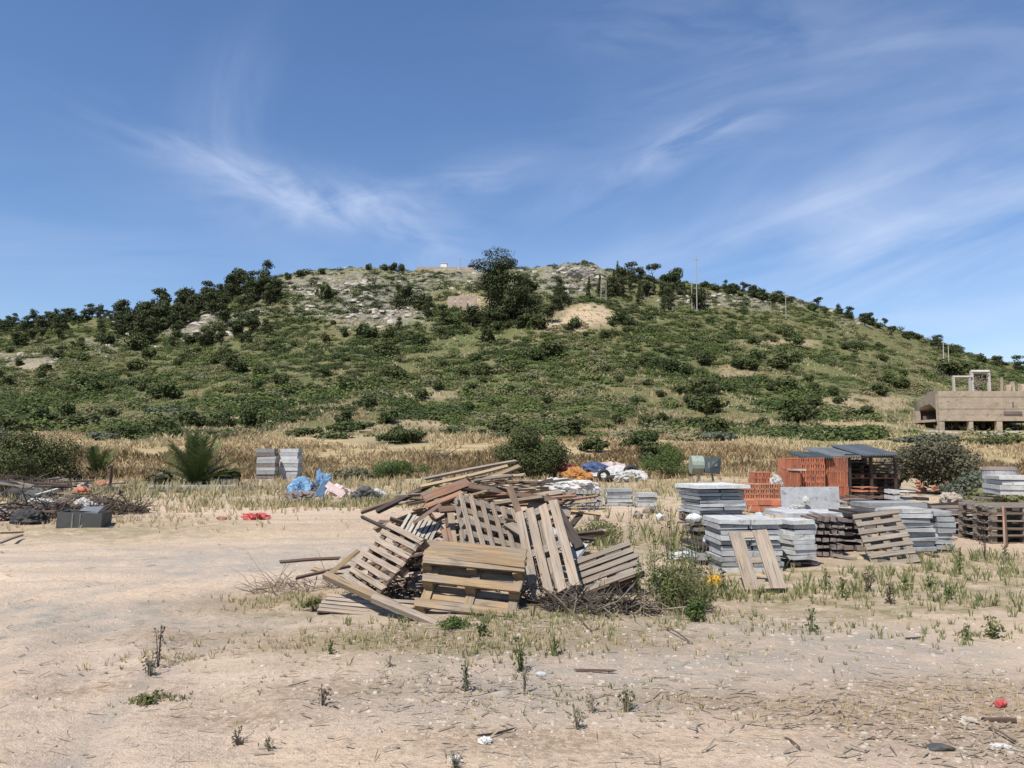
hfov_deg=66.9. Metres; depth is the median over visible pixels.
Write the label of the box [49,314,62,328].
pine tree
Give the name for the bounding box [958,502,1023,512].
wooden pallet
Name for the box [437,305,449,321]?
pine tree
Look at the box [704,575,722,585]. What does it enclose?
yellow container
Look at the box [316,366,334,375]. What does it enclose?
slope bush
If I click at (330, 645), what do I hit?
weed plant
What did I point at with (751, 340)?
slope bush
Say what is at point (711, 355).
slope bush
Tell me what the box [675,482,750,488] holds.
stack lid
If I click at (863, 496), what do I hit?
timber stack
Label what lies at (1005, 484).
slab stack
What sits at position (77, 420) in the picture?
slope bush
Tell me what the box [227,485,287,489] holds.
concrete beam
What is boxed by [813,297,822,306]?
pine tree
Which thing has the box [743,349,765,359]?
slope bush
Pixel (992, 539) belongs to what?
wooden pallet
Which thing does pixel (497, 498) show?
broken lath
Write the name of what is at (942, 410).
concrete building
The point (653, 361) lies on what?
slope bush
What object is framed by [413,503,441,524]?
plank
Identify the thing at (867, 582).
tall weed
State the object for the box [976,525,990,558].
tall weed
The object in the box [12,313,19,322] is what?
pine tree
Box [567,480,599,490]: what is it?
plastic sheet
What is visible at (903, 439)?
leafy bush
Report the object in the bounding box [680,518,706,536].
block crate
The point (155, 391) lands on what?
slope bush
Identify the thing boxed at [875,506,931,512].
concrete slab
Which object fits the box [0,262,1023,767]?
ground
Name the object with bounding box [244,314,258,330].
pine tree
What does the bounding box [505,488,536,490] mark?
broken lath
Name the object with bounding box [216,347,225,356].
slope bush
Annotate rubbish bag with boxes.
[18,488,54,500]
[48,477,71,484]
[282,490,317,501]
[287,476,312,491]
[311,481,319,491]
[314,468,330,483]
[324,483,351,496]
[350,485,380,500]
[374,488,386,498]
[554,463,574,477]
[559,466,586,479]
[576,472,599,480]
[581,461,608,472]
[591,465,632,478]
[601,461,625,465]
[614,469,647,481]
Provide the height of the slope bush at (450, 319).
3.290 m
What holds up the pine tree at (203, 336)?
on the ground at (46, 588)
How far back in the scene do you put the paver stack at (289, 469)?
38.97 m
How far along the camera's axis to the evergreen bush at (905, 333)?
242.06 m
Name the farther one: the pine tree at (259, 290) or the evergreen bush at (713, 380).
the pine tree at (259, 290)
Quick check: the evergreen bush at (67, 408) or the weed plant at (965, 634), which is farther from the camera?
the evergreen bush at (67, 408)
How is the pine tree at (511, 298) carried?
on the ground at (46, 588)
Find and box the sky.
[0,0,1023,364]
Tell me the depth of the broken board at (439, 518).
9.98 m
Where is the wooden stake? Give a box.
[109,466,112,486]
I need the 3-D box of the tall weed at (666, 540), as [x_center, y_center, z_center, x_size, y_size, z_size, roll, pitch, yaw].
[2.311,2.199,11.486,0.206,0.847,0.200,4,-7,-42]
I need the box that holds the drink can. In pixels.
[994,699,1007,707]
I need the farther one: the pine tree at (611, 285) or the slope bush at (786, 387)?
the pine tree at (611, 285)
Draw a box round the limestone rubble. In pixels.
[0,263,878,361]
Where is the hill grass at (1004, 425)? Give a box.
[0,278,1023,430]
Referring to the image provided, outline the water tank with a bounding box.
[688,456,720,482]
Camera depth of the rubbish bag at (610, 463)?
46.64 m
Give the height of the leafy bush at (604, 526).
0.642 m
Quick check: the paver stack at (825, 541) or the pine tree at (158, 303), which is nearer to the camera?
the paver stack at (825, 541)
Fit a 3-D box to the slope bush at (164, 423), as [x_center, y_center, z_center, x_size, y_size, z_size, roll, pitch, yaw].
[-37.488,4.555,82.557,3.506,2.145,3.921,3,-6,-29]
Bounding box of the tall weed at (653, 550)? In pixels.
[645,521,660,582]
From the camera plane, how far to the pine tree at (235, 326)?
189.05 m
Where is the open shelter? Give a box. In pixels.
[842,454,897,500]
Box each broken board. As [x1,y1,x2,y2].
[0,482,47,490]
[6,480,35,486]
[9,480,68,484]
[15,509,59,511]
[25,481,76,486]
[30,480,94,484]
[34,486,71,487]
[85,490,105,496]
[95,479,130,480]
[310,567,402,587]
[342,557,407,587]
[360,558,413,569]
[367,568,420,577]
[369,565,421,572]
[372,503,448,532]
[378,520,388,523]
[389,517,442,537]
[394,526,458,554]
[429,513,443,530]
[432,515,444,522]
[434,485,513,508]
[438,504,480,512]
[456,522,528,533]
[489,495,543,505]
[494,533,519,541]
[503,517,527,523]
[536,514,582,572]
[560,549,596,555]
[577,530,604,535]
[579,535,602,536]
[579,536,595,540]
[832,554,857,560]
[851,462,888,462]
[852,492,882,494]
[867,463,902,465]
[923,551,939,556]
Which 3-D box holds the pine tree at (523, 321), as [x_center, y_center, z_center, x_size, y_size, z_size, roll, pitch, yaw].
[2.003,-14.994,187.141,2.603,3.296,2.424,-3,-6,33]
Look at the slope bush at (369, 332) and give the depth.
181.91 m
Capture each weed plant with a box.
[132,689,163,706]
[141,652,159,675]
[154,625,166,666]
[231,726,253,745]
[264,736,275,749]
[318,684,332,705]
[326,638,336,654]
[384,654,395,666]
[445,750,463,767]
[459,660,471,693]
[511,635,526,671]
[520,667,529,691]
[545,633,561,655]
[569,701,585,729]
[586,690,599,714]
[617,682,635,712]
[802,606,820,632]
[955,623,972,640]
[980,616,1006,639]
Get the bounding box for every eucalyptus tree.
[457,247,532,322]
[502,273,545,315]
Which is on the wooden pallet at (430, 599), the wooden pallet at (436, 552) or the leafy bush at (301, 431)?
the wooden pallet at (436, 552)
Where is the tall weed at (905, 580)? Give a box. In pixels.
[898,569,913,590]
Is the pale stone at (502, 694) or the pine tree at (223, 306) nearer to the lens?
the pale stone at (502, 694)
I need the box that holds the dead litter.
[0,506,1023,767]
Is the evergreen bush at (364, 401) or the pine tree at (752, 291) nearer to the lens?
the evergreen bush at (364, 401)
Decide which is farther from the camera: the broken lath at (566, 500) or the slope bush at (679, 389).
the slope bush at (679, 389)
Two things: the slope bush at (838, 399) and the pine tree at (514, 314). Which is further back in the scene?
the pine tree at (514, 314)
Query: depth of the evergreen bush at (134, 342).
198.81 m
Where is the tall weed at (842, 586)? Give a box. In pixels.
[835,577,849,597]
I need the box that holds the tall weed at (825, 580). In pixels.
[819,565,832,589]
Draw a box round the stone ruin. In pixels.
[448,296,476,309]
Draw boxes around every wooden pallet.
[317,593,414,614]
[342,522,429,596]
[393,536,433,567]
[413,553,526,616]
[421,540,527,579]
[444,504,491,544]
[454,493,521,547]
[514,499,582,603]
[575,540,644,594]
[589,580,638,592]
[678,511,746,518]
[728,529,786,590]
[848,478,875,482]
[848,483,875,486]
[851,465,875,468]
[851,469,876,473]
[851,474,876,477]
[852,509,920,563]
[864,482,899,486]
[865,473,899,477]
[865,487,899,491]
[866,478,899,482]
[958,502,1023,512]
[958,509,1023,521]
[958,516,1023,528]
[958,523,1023,535]
[958,530,1023,542]
[959,537,1023,543]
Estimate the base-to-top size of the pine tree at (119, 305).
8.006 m
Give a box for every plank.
[0,531,24,533]
[0,534,23,543]
[34,488,58,495]
[279,556,340,563]
[295,565,350,579]
[322,571,399,603]
[329,549,359,573]
[360,515,386,529]
[361,489,420,513]
[371,593,442,623]
[375,478,441,513]
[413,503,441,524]
[420,464,507,488]
[420,478,471,501]
[424,460,516,480]
[424,490,464,508]
[441,527,452,541]
[467,464,521,487]
[468,483,562,506]
[498,477,568,486]
[503,521,532,544]
[506,484,521,512]
[520,486,548,492]
[528,501,570,519]
[533,489,561,496]
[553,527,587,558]
[560,506,584,550]
[927,502,958,505]
[929,505,972,507]
[1002,505,1007,546]
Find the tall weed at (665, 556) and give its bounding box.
[658,540,672,580]
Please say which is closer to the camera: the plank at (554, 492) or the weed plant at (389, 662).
the weed plant at (389, 662)
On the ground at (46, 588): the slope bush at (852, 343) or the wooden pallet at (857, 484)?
the slope bush at (852, 343)
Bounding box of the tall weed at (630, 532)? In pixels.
[626,504,635,542]
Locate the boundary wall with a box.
[416,267,473,269]
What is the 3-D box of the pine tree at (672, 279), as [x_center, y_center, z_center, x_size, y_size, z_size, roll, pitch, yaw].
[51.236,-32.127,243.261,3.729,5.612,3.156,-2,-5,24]
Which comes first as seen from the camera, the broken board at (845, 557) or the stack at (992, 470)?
the broken board at (845, 557)
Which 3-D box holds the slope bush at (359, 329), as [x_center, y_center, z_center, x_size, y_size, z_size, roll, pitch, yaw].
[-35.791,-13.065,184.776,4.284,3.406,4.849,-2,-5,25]
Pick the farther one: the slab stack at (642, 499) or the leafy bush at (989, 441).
the leafy bush at (989, 441)
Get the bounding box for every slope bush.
[0,374,13,384]
[0,414,34,432]
[4,346,14,352]
[14,358,24,365]
[15,404,29,414]
[22,406,49,421]
[33,362,52,371]
[35,379,49,386]
[37,369,46,377]
[41,412,65,422]
[42,347,52,354]
[51,349,63,355]
[51,351,67,358]
[56,345,68,350]
[61,384,70,390]
[62,385,81,394]
[62,414,86,426]
[67,352,94,361]
[74,376,96,386]
[76,340,84,346]
[83,380,107,392]
[84,412,100,423]
[89,374,101,378]
[98,330,118,343]
[99,406,121,417]
[117,425,141,438]
[125,358,147,369]
[132,381,150,389]
[141,347,158,358]
[143,417,178,433]
[146,385,164,398]
[153,316,170,329]
[155,381,183,398]
[167,427,183,437]
[170,328,181,338]
[173,358,182,365]
[176,352,191,358]
[176,408,204,426]
[179,408,208,427]
[182,333,196,344]
[183,347,201,353]
[183,376,195,380]
[206,418,223,427]
[207,323,217,331]
[208,355,221,363]
[215,323,227,331]
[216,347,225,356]
[216,410,233,421]
[220,352,243,367]
[222,417,236,426]
[227,360,248,372]
[236,395,250,402]
[246,403,260,413]
[251,380,262,388]
[251,387,264,392]
[252,365,268,375]
[263,339,276,345]
[272,372,289,385]
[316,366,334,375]
[319,333,333,341]
[332,377,354,387]
[334,408,354,423]
[339,327,351,336]
[340,356,349,360]
[351,322,368,333]
[358,325,379,338]
[360,392,375,399]
[369,397,375,405]
[372,338,397,351]
[375,407,398,423]
[376,343,400,355]
[382,364,408,378]
[387,425,403,430]
[404,329,414,336]
[410,388,433,397]
[428,379,446,388]
[433,325,445,334]
[438,314,460,323]
[439,359,448,365]
[447,329,454,334]
[456,367,469,376]
[461,402,479,410]
[466,381,479,388]
[469,354,481,360]
[473,362,490,375]
[477,376,485,381]
[487,415,519,433]
[488,365,497,373]
[489,320,507,328]
[505,321,513,327]
[505,386,518,391]
[511,359,524,371]
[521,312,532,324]
[524,347,546,360]
[540,412,550,418]
[541,394,553,403]
[549,420,565,430]
[555,416,585,435]
[564,321,574,329]
[568,316,581,327]
[578,418,589,426]
[585,357,597,363]
[597,330,612,337]
[600,365,614,371]
[608,320,616,325]
[611,413,626,423]
[613,374,625,381]
[623,326,628,332]
[629,396,641,402]
[630,362,638,367]
[637,358,650,364]
[637,415,659,426]
[640,356,660,364]
[641,378,653,384]
[654,390,667,396]
[654,412,671,420]
[661,359,692,374]
[665,350,672,355]
[670,383,690,394]
[682,393,692,402]
[686,392,712,408]
[686,417,698,424]
[690,321,701,328]
[694,351,717,364]
[694,393,729,413]
[699,378,713,384]
[699,413,734,432]
[700,419,718,431]
[702,351,714,358]
[705,315,714,323]
[707,384,720,392]
[720,346,730,350]
[720,383,731,390]
[727,326,735,331]
[730,356,746,368]
[736,357,759,370]
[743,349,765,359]
[747,336,760,343]
[754,417,769,426]
[759,377,773,383]
[765,382,773,390]
[766,352,793,368]
[769,337,779,341]
[769,404,783,411]
[774,377,788,385]
[781,326,795,336]
[781,385,789,392]
[781,396,812,411]
[783,404,820,422]
[784,331,806,344]
[787,352,803,362]
[801,374,814,381]
[807,383,820,392]
[808,395,825,406]
[809,381,818,389]
[826,385,839,395]
[832,396,847,403]
[839,341,853,348]
[847,405,874,415]
[848,340,857,348]
[856,341,864,349]
[873,342,883,348]
[875,353,889,360]
[876,373,894,382]
[888,376,907,387]
[895,380,910,388]
[898,369,908,375]
[935,358,968,374]
[959,360,971,367]
[965,362,984,372]
[976,374,991,380]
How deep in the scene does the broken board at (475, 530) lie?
9.09 m
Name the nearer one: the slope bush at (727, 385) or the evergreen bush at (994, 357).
the slope bush at (727, 385)
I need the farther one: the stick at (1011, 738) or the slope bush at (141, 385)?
the slope bush at (141, 385)
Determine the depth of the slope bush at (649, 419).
93.13 m
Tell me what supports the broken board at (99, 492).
on the ground at (46, 588)
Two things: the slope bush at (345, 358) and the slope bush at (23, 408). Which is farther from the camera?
the slope bush at (345, 358)
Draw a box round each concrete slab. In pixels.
[210,479,238,481]
[280,459,302,461]
[764,509,852,516]
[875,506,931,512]
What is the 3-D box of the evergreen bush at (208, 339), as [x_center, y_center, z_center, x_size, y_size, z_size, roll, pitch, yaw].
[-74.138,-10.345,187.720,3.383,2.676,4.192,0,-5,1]
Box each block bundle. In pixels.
[840,500,847,506]
[843,498,869,505]
[851,486,877,491]
[900,497,929,503]
[973,490,1004,498]
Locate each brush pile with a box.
[0,469,97,484]
[0,475,89,519]
[0,489,125,520]
[73,486,161,515]
[230,549,361,597]
[337,570,424,599]
[478,572,603,607]
[532,573,665,616]
[543,582,685,621]
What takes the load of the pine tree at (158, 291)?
on the ground at (46, 588)
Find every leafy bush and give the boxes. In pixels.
[0,426,19,462]
[0,428,87,480]
[87,431,119,439]
[105,423,154,434]
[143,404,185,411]
[145,469,172,484]
[213,469,241,483]
[284,427,323,435]
[299,595,321,611]
[324,420,376,431]
[330,468,374,480]
[369,459,429,478]
[375,427,427,442]
[435,615,472,628]
[489,423,570,478]
[538,435,557,457]
[575,519,623,545]
[577,437,611,451]
[617,430,659,446]
[636,440,681,464]
[636,442,690,477]
[642,544,716,612]
[644,566,693,606]
[684,596,705,622]
[694,431,739,439]
[804,426,832,433]
[832,424,887,431]
[876,458,910,489]
[885,431,985,493]
[891,435,932,442]
[919,434,961,440]
[934,469,985,499]
[956,438,1012,444]
[962,488,1023,508]
[995,437,1023,442]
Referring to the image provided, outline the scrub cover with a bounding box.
[0,262,1023,440]
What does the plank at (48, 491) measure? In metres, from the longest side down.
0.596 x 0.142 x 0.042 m
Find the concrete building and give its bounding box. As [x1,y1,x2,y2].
[905,370,1023,430]
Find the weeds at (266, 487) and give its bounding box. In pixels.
[0,469,1023,734]
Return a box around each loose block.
[588,515,600,520]
[630,508,637,515]
[634,512,642,517]
[642,506,654,512]
[655,513,664,520]
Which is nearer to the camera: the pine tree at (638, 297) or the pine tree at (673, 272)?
the pine tree at (638, 297)
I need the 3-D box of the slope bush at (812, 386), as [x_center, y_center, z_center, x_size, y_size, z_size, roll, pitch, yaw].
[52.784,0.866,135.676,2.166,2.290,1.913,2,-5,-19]
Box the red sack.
[240,512,270,519]
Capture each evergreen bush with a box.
[56,401,76,416]
[123,332,149,349]
[197,337,211,344]
[221,346,232,356]
[239,407,268,426]
[284,272,290,278]
[295,270,305,275]
[314,281,336,299]
[317,267,325,273]
[357,395,372,407]
[365,263,371,269]
[377,327,401,337]
[379,264,389,268]
[388,262,397,269]
[398,263,404,270]
[412,333,429,344]
[475,325,496,342]
[526,310,548,329]
[539,338,567,356]
[605,311,633,324]
[685,378,712,395]
[699,281,710,286]
[704,377,715,384]
[711,285,721,289]
[751,291,762,296]
[756,292,770,300]
[776,296,789,303]
[778,376,802,389]
[786,296,796,301]
[806,304,819,310]
[871,383,890,395]
[873,322,883,327]
[901,331,912,335]
[912,333,923,339]
[929,341,940,346]
[937,346,951,351]
[954,347,963,353]
[976,355,986,361]
[987,355,1002,360]
[991,360,1003,364]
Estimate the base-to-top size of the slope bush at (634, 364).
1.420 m
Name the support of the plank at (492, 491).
on the plank at (565, 509)
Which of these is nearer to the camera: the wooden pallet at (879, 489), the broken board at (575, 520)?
the broken board at (575, 520)
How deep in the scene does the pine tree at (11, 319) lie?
245.34 m
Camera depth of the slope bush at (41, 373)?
161.67 m
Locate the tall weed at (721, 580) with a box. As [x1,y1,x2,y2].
[717,564,731,595]
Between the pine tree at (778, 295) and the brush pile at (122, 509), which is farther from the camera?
the pine tree at (778, 295)
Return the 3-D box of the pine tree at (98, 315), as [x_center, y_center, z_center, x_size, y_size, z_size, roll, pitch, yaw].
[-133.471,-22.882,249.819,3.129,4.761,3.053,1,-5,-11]
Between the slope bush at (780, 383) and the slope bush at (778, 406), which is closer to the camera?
the slope bush at (778, 406)
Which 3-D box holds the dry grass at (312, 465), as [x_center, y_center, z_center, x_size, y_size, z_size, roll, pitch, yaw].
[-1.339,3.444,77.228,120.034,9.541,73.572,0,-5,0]
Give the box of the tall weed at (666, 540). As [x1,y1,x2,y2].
[661,506,672,560]
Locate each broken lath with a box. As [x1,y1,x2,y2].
[394,494,408,496]
[406,491,475,505]
[408,494,446,496]
[410,497,454,503]
[412,506,422,510]
[452,489,489,500]
[466,476,529,487]
[471,480,491,483]
[473,474,513,481]
[474,492,507,497]
[475,497,509,499]
[480,482,516,492]
[485,478,512,482]
[486,481,542,483]
[492,474,522,476]
[492,481,508,486]
[493,489,556,497]
[501,483,545,487]
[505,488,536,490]
[507,494,576,504]
[520,495,597,506]
[522,478,552,487]
[523,498,572,512]
[523,500,596,506]
[527,506,600,515]
[549,499,595,514]
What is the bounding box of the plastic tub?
[56,506,112,528]
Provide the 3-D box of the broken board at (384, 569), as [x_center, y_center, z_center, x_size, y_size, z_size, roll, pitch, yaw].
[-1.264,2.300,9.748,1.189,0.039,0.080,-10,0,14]
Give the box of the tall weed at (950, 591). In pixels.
[941,585,957,599]
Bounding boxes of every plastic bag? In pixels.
[450,490,468,497]
[538,477,571,491]
[769,474,782,485]
[788,504,804,508]
[802,496,809,502]
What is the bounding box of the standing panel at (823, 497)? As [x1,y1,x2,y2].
[780,487,839,508]
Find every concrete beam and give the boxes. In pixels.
[149,485,234,488]
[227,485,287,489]
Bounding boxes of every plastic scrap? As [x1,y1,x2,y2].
[956,716,979,724]
[989,742,1019,750]
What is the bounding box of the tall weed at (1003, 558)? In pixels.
[998,538,1009,567]
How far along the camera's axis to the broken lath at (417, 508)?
10.26 m
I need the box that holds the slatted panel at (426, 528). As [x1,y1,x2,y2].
[401,513,439,541]
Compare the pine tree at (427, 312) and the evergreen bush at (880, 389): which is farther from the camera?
the pine tree at (427, 312)
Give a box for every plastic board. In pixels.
[315,479,327,498]
[325,481,345,498]
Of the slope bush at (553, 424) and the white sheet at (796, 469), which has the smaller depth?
the white sheet at (796, 469)
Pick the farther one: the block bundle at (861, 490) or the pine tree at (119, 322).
the pine tree at (119, 322)
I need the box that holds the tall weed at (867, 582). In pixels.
[861,567,875,591]
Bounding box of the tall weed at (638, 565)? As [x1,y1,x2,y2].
[628,553,645,599]
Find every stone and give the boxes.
[490,690,512,697]
[535,671,545,676]
[669,551,697,561]
[685,513,702,524]
[924,742,955,751]
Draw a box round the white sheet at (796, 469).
[784,469,805,470]
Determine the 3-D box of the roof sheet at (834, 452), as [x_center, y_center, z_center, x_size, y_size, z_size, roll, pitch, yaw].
[9.928,2.115,24.007,1.064,0.332,2.200,0,-5,0]
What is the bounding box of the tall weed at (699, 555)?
[689,524,707,584]
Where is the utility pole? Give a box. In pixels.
[694,257,698,310]
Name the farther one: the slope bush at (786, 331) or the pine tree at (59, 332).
the pine tree at (59, 332)
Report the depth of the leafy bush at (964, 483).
24.30 m
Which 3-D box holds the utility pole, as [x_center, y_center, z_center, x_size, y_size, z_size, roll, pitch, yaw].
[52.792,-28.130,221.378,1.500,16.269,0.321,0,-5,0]
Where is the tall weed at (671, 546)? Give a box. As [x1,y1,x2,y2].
[667,518,677,577]
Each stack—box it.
[255,449,278,481]
[279,449,302,481]
[565,489,603,505]
[604,488,632,505]
[633,492,656,506]
[676,488,746,513]
[680,536,709,565]
[702,515,783,571]
[735,483,783,498]
[743,499,780,511]
[748,472,770,482]
[763,507,789,515]
[776,518,816,559]
[777,469,799,486]
[778,458,800,468]
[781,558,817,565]
[789,457,824,486]
[800,512,844,556]
[819,457,848,499]
[828,508,877,550]
[839,495,884,504]
[850,500,927,510]
[851,461,891,494]
[876,511,937,554]
[884,489,914,499]
[925,509,955,552]
[931,508,975,536]
[981,466,1017,499]
[982,475,1023,494]
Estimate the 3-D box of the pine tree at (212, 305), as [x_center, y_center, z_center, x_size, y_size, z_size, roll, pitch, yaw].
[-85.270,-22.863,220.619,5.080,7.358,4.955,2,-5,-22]
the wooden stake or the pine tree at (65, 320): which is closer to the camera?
the wooden stake
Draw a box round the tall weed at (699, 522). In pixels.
[683,510,704,582]
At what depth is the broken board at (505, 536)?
9.98 m
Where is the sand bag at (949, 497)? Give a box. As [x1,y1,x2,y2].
[939,492,963,502]
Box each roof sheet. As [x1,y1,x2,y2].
[787,451,833,458]
[802,447,864,457]
[830,444,897,456]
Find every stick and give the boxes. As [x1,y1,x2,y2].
[477,727,515,735]
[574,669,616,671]
[659,625,690,641]
[783,736,799,747]
[864,677,906,687]
[904,636,924,638]
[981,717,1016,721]
[988,727,1016,742]
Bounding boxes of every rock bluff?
[556,267,568,272]
[566,267,591,278]
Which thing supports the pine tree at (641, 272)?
on the ground at (46, 588)
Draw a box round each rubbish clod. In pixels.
[0,489,8,497]
[0,508,15,520]
[9,508,48,524]
[16,505,51,512]
[28,497,53,503]
[50,499,73,509]
[65,495,81,502]
[71,486,89,492]
[73,497,102,506]
[74,503,85,509]
[85,497,111,506]
[103,486,121,493]
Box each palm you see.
[81,445,124,472]
[137,431,248,486]
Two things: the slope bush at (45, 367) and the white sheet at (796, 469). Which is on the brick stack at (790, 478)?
the white sheet at (796, 469)
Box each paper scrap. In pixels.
[448,754,462,763]
[478,736,492,744]
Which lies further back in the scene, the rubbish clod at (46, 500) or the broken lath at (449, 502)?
the rubbish clod at (46, 500)
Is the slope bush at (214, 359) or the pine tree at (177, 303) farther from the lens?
the pine tree at (177, 303)
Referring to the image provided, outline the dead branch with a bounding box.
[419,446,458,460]
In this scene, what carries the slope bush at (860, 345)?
on the ground at (46, 588)
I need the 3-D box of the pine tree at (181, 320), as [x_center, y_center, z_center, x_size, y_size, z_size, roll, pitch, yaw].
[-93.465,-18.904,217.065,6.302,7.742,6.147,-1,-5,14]
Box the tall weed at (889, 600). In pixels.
[882,582,895,603]
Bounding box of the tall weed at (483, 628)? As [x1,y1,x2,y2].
[473,620,491,637]
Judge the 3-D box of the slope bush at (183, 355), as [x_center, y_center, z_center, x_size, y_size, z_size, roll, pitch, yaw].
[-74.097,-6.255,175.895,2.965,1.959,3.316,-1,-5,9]
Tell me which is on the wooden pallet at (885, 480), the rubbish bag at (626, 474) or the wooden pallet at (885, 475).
the wooden pallet at (885, 475)
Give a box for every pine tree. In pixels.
[0,319,11,330]
[6,317,14,326]
[9,332,23,345]
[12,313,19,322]
[20,315,32,329]
[20,332,30,344]
[26,329,38,343]
[27,308,38,322]
[29,320,35,329]
[34,315,46,328]
[37,318,47,327]
[37,326,48,339]
[45,313,55,329]
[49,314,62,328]
[51,322,66,338]
[54,312,69,326]
[59,318,71,329]
[64,310,71,320]
[69,312,76,321]
[79,310,85,321]
[82,312,91,319]
[83,303,94,315]
[92,327,107,342]
[93,306,101,318]
[96,319,105,329]
[97,303,105,316]
[106,311,113,319]
[109,314,122,330]
[111,299,130,313]
[114,311,123,323]
[115,324,126,336]
[116,320,126,332]
[118,315,132,332]
[121,312,130,327]
[122,305,132,315]
[126,309,146,331]
[127,330,140,337]
[131,312,146,332]
[134,301,152,311]
[142,309,150,322]
[143,317,155,328]
[143,328,158,343]
[146,307,165,325]
[148,301,162,319]
[150,304,168,325]
[151,287,171,299]
[153,321,161,333]
[159,300,171,316]
[160,293,171,311]
[165,314,178,328]
[168,304,188,325]
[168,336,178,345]
[170,302,183,314]
[172,290,186,304]
[172,324,180,330]
[175,294,187,303]
[178,286,188,302]
[184,304,196,321]
[184,305,196,323]
[185,297,193,306]
[186,288,197,304]
[191,293,205,314]
[193,332,201,340]
[196,288,208,310]
[196,332,210,347]
[199,327,212,341]
[201,280,215,294]
[202,291,218,312]
[203,292,219,315]
[214,331,228,345]
[215,283,224,295]
[215,295,230,312]
[216,292,228,310]
[218,309,231,326]
[223,273,241,294]
[224,283,239,302]
[224,289,230,298]
[227,320,243,338]
[232,267,246,290]
[232,319,247,334]
[236,270,248,286]
[236,295,247,310]
[237,332,247,345]
[238,274,253,295]
[239,274,255,289]
[244,270,258,279]
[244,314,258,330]
[245,280,259,298]
[245,292,256,305]
[245,329,254,342]
[246,284,258,292]
[249,318,260,332]
[251,309,259,320]
[252,279,265,296]
[256,259,274,278]
[256,278,263,295]
[259,271,269,290]
[259,283,276,305]
[259,318,272,332]
[263,275,273,284]
[265,324,272,334]
[269,278,283,301]
[271,280,284,298]
[390,291,406,309]
[395,316,402,329]
[397,285,413,301]
[411,293,420,310]
[415,292,424,310]
[419,294,435,309]
[422,303,431,316]
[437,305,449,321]
[463,306,477,325]
[470,315,479,327]
[479,311,490,326]
[485,309,504,321]
[490,305,509,320]
[504,292,514,303]
[507,300,520,319]
[513,315,523,328]
[517,315,524,325]
[518,308,532,323]
[526,298,543,313]
[529,279,540,295]
[544,304,558,323]
[549,291,561,309]
[552,277,564,292]
[552,296,563,308]
[558,286,571,303]
[586,276,590,298]
[595,273,602,293]
[603,278,609,297]
[607,275,617,295]
[612,277,626,297]
[614,261,619,278]
[614,276,618,294]
[617,266,628,277]
[624,261,637,278]
[626,270,635,285]
[628,273,633,290]
[634,266,645,280]
[636,286,639,303]
[637,279,643,298]
[641,274,655,295]
[641,282,649,296]
[645,263,661,275]
[650,280,657,292]
[657,280,671,296]
[659,281,673,298]
[660,274,672,283]
[660,297,668,311]
[663,286,674,304]
[667,295,672,311]
[669,270,683,287]
[671,274,680,284]
[674,273,682,294]
[681,282,687,296]
[689,290,700,309]
[691,287,707,306]
[699,288,705,308]
[724,283,732,293]
[739,281,747,290]
[746,284,757,295]
[772,290,784,298]
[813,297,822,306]
[834,303,843,312]
[843,306,854,317]
[858,313,872,325]
[931,334,940,342]
[994,355,1003,364]
[1010,355,1023,368]
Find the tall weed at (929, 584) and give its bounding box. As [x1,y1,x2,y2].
[922,566,935,589]
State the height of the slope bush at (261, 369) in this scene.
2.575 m
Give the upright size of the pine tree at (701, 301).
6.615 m
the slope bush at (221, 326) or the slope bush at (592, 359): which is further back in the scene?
the slope bush at (221, 326)
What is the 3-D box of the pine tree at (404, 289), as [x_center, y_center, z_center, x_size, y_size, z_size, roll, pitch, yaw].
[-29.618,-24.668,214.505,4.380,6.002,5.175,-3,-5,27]
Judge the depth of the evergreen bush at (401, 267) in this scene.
253.39 m
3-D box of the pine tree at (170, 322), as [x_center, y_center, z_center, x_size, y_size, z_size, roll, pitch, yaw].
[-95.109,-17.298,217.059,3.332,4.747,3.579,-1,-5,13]
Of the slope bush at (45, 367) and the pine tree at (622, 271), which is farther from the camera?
the pine tree at (622, 271)
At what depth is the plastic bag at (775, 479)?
20.39 m
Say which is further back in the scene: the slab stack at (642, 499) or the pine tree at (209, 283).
the pine tree at (209, 283)
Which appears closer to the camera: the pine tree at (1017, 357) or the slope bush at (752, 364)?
the slope bush at (752, 364)
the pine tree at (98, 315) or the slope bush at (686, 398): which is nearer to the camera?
the slope bush at (686, 398)
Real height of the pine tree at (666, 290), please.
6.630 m
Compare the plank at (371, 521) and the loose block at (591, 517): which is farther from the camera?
the loose block at (591, 517)
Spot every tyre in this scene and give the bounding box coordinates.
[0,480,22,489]
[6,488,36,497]
[597,469,609,481]
[606,475,615,480]
[623,464,637,471]
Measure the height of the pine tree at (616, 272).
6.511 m
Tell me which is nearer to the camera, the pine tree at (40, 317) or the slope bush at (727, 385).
the slope bush at (727, 385)
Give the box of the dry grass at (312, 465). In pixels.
[0,399,1023,479]
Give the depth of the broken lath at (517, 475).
9.90 m
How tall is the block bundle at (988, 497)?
0.182 m
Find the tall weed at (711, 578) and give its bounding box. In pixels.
[706,553,719,598]
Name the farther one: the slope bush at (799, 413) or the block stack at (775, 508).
the slope bush at (799, 413)
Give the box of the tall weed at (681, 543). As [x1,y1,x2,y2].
[677,531,691,578]
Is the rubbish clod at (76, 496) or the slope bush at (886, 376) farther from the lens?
the slope bush at (886, 376)
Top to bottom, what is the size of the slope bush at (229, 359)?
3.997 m
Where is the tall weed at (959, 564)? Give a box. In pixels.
[954,547,966,574]
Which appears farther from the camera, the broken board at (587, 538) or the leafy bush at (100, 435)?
the leafy bush at (100, 435)
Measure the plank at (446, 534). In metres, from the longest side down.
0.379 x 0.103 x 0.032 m

